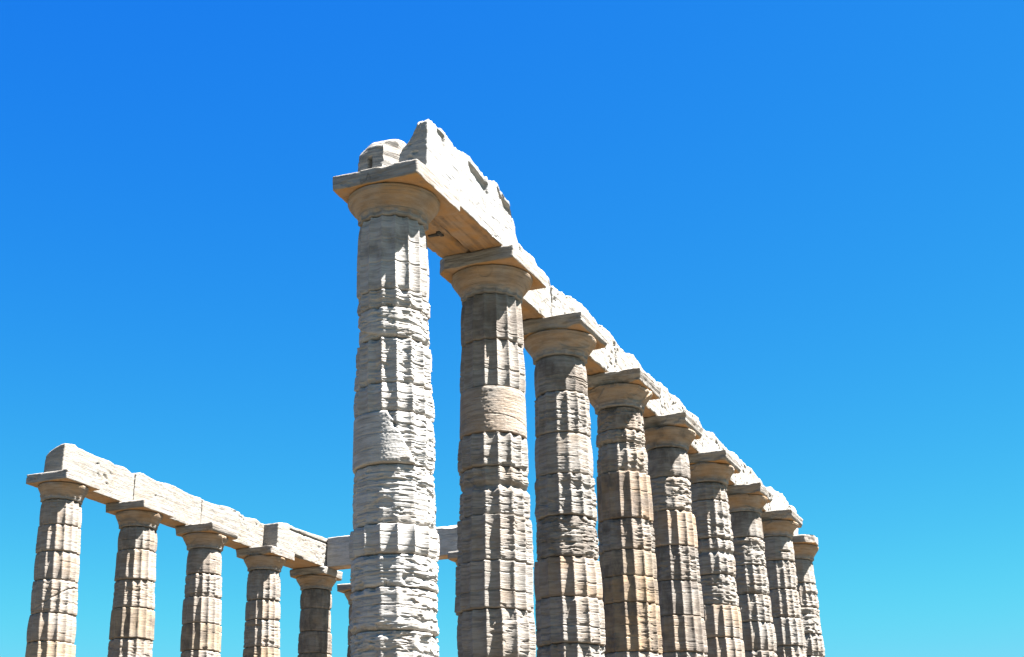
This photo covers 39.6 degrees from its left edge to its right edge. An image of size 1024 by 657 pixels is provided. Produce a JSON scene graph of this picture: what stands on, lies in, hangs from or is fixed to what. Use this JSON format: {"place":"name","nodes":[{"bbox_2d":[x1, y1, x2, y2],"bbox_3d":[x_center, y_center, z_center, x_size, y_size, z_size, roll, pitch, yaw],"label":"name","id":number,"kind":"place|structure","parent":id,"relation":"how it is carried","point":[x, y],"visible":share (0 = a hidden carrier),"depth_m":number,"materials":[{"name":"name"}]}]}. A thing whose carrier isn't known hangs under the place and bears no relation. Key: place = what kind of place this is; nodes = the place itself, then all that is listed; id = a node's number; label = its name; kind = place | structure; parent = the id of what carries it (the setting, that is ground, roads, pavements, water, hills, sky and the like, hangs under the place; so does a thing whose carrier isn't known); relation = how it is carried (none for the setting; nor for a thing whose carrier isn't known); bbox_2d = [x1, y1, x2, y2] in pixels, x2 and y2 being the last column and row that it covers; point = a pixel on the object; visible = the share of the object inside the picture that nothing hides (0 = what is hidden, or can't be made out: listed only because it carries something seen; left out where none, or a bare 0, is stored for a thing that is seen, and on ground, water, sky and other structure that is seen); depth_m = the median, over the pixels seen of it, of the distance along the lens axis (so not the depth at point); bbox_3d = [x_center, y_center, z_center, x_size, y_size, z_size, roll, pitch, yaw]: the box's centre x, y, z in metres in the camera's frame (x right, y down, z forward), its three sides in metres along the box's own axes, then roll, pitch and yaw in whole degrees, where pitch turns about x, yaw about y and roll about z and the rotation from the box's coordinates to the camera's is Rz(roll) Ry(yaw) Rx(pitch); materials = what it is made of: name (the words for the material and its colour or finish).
{"place":"outdoors","nodes":[
{"label":"outdoors","id":0,"kind":"place"},
{"bbox_2d":[337,583,352,656],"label":"column","id":1,"kind":"structure","parent":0,"point":[345,589],"depth_m":38.58,"materials":[{"name":"stone"}]},
{"bbox_2d":[333,159,459,656],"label":"column","id":2,"kind":"structure","parent":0,"point":[396,209],"depth_m":15.33,"materials":[{"name":"stone"}]},
{"bbox_2d":[358,139,470,257],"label":"architrave block","id":3,"kind":"structure","parent":2,"relation":"on","point":[442,242],"depth_m":16.97,"materials":[{"name":"stone"}]},
{"bbox_2d":[399,119,518,251],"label":"architrave block","id":4,"kind":"structure","parent":2,"relation":"on","point":[482,219],"depth_m":17.57,"materials":[{"name":"stone"}]},
{"bbox_2d":[0,0,1023,656],"label":"sky","id":5,"kind":"structure","parent":0,"point":[803,220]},
{"bbox_2d":[792,534,824,656],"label":"column","id":6,"kind":"structure","parent":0,"point":[806,548],"depth_m":33.43,"materials":[{"name":"stone"}]},
{"bbox_2d":[766,487,797,534],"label":"architrave block","id":7,"kind":"structure","parent":6,"relation":"on","point":[779,501],"depth_m":32.87,"materials":[{"name":"stone"}]},
{"bbox_3d":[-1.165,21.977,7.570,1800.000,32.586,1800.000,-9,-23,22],"label":"ground","id":8,"kind":"structure","parent":0,"visible":0},
{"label":"temple floor","id":9,"kind":"structure","parent":8,"relation":"on","visible":0},
{"bbox_2d":[25,469,100,656],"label":"column","id":10,"kind":"structure","parent":9,"relation":"on","point":[51,629],"depth_m":27.50,"materials":[{"name":"stone"}]},
{"bbox_2d":[44,443,133,504],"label":"architrave block","id":11,"kind":"structure","parent":10,"relation":"on","point":[117,483],"depth_m":29.70,"materials":[{"name":"stone"}]},
{"bbox_2d":[106,499,172,656],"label":"column","id":12,"kind":"structure","parent":9,"relation":"on","point":[132,625],"depth_m":29.73,"materials":[{"name":"stone"}]},
{"bbox_2d":[132,473,201,527],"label":"architrave block","id":13,"kind":"structure","parent":12,"relation":"on","point":[185,506],"depth_m":31.87,"materials":[{"name":"stone"}]},
{"bbox_2d":[175,522,237,656],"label":"column","id":14,"kind":"structure","parent":9,"relation":"on","point":[201,629],"depth_m":31.79,"materials":[{"name":"stone"}]},
{"bbox_2d":[236,545,294,656],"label":"column","id":15,"kind":"structure","parent":9,"relation":"on","point":[264,564],"depth_m":34.09,"materials":[{"name":"stone"}]},
{"bbox_2d":[200,499,263,549],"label":"architrave block","id":16,"kind":"structure","parent":15,"relation":"on","point":[250,531],"depth_m":34.05,"materials":[{"name":"stone"}]},
{"bbox_2d":[290,566,342,656],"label":"column","id":17,"kind":"structure","parent":9,"relation":"on","point":[316,584],"depth_m":36.44,"materials":[{"name":"stone"}]},
{"bbox_2d":[263,523,327,568],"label":"architrave block","id":18,"kind":"structure","parent":17,"relation":"on","point":[307,549],"depth_m":35.79,"materials":[{"name":"stone"}]},
{"bbox_2d":[448,551,457,565],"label":"column","id":19,"kind":"structure","parent":9,"relation":"on","point":[452,555],"depth_m":34.89,"materials":[{"name":"stone"}]},
{"bbox_2d":[327,525,457,569],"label":"cross beam","id":20,"kind":"structure","parent":19,"relation":"on","point":[338,558],"depth_m":36.56,"materials":[{"name":"stone"}]},
{"bbox_2d":[440,244,545,656],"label":"column","id":21,"kind":"structure","parent":9,"relation":"on","point":[494,600],"depth_m":17.55,"materials":[{"name":"stone"}]},
{"bbox_2d":[518,243,550,320],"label":"architrave block","id":22,"kind":"structure","parent":21,"relation":"on","point":[536,303],"depth_m":20.49,"materials":[{"name":"stone"}]},
{"bbox_2d":[522,311,607,656],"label":"column","id":23,"kind":"structure","parent":9,"relation":"on","point":[568,588],"depth_m":19.79,"materials":[{"name":"stone"}]},
{"bbox_2d":[550,286,615,374],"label":"architrave block","id":24,"kind":"structure","parent":23,"relation":"on","point":[601,360],"depth_m":22.48,"materials":[{"name":"stone"}]},
{"bbox_2d":[587,367,662,656],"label":"column","id":25,"kind":"structure","parent":9,"relation":"on","point":[618,400],"depth_m":22.12,"materials":[{"name":"stone"}]},
{"bbox_2d":[614,342,660,417],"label":"architrave block","id":26,"kind":"structure","parent":25,"relation":"on","point":[623,360],"depth_m":24.21,"materials":[{"name":"stone"}]},
{"bbox_2d":[643,412,707,656],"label":"column","id":27,"kind":"structure","parent":9,"relation":"on","point":[670,438],"depth_m":24.34,"materials":[{"name":"stone"}]},
{"bbox_2d":[659,382,702,453],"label":"architrave block","id":28,"kind":"structure","parent":27,"relation":"on","point":[670,403],"depth_m":26.16,"materials":[{"name":"stone"}]},
{"bbox_2d":[688,449,744,656],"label":"column","id":29,"kind":"structure","parent":9,"relation":"on","point":[712,473],"depth_m":26.62,"materials":[{"name":"stone"}]},
{"bbox_2d":[702,429,734,484],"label":"architrave block","id":30,"kind":"structure","parent":29,"relation":"on","point":[711,441],"depth_m":28.18,"materials":[{"name":"stone"}]},
{"bbox_2d":[726,482,776,656],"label":"column","id":31,"kind":"structure","parent":9,"relation":"on","point":[747,503],"depth_m":28.89,"materials":[{"name":"stone"}]},
{"bbox_2d":[733,452,769,511],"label":"architrave block","id":32,"kind":"structure","parent":31,"relation":"on","point":[746,475],"depth_m":30.33,"materials":[{"name":"stone"}]},
{"bbox_2d":[761,509,806,656],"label":"column","id":33,"kind":"structure","parent":9,"relation":"on","point":[779,527],"depth_m":31.09,"materials":[{"name":"stone"}]}
]}

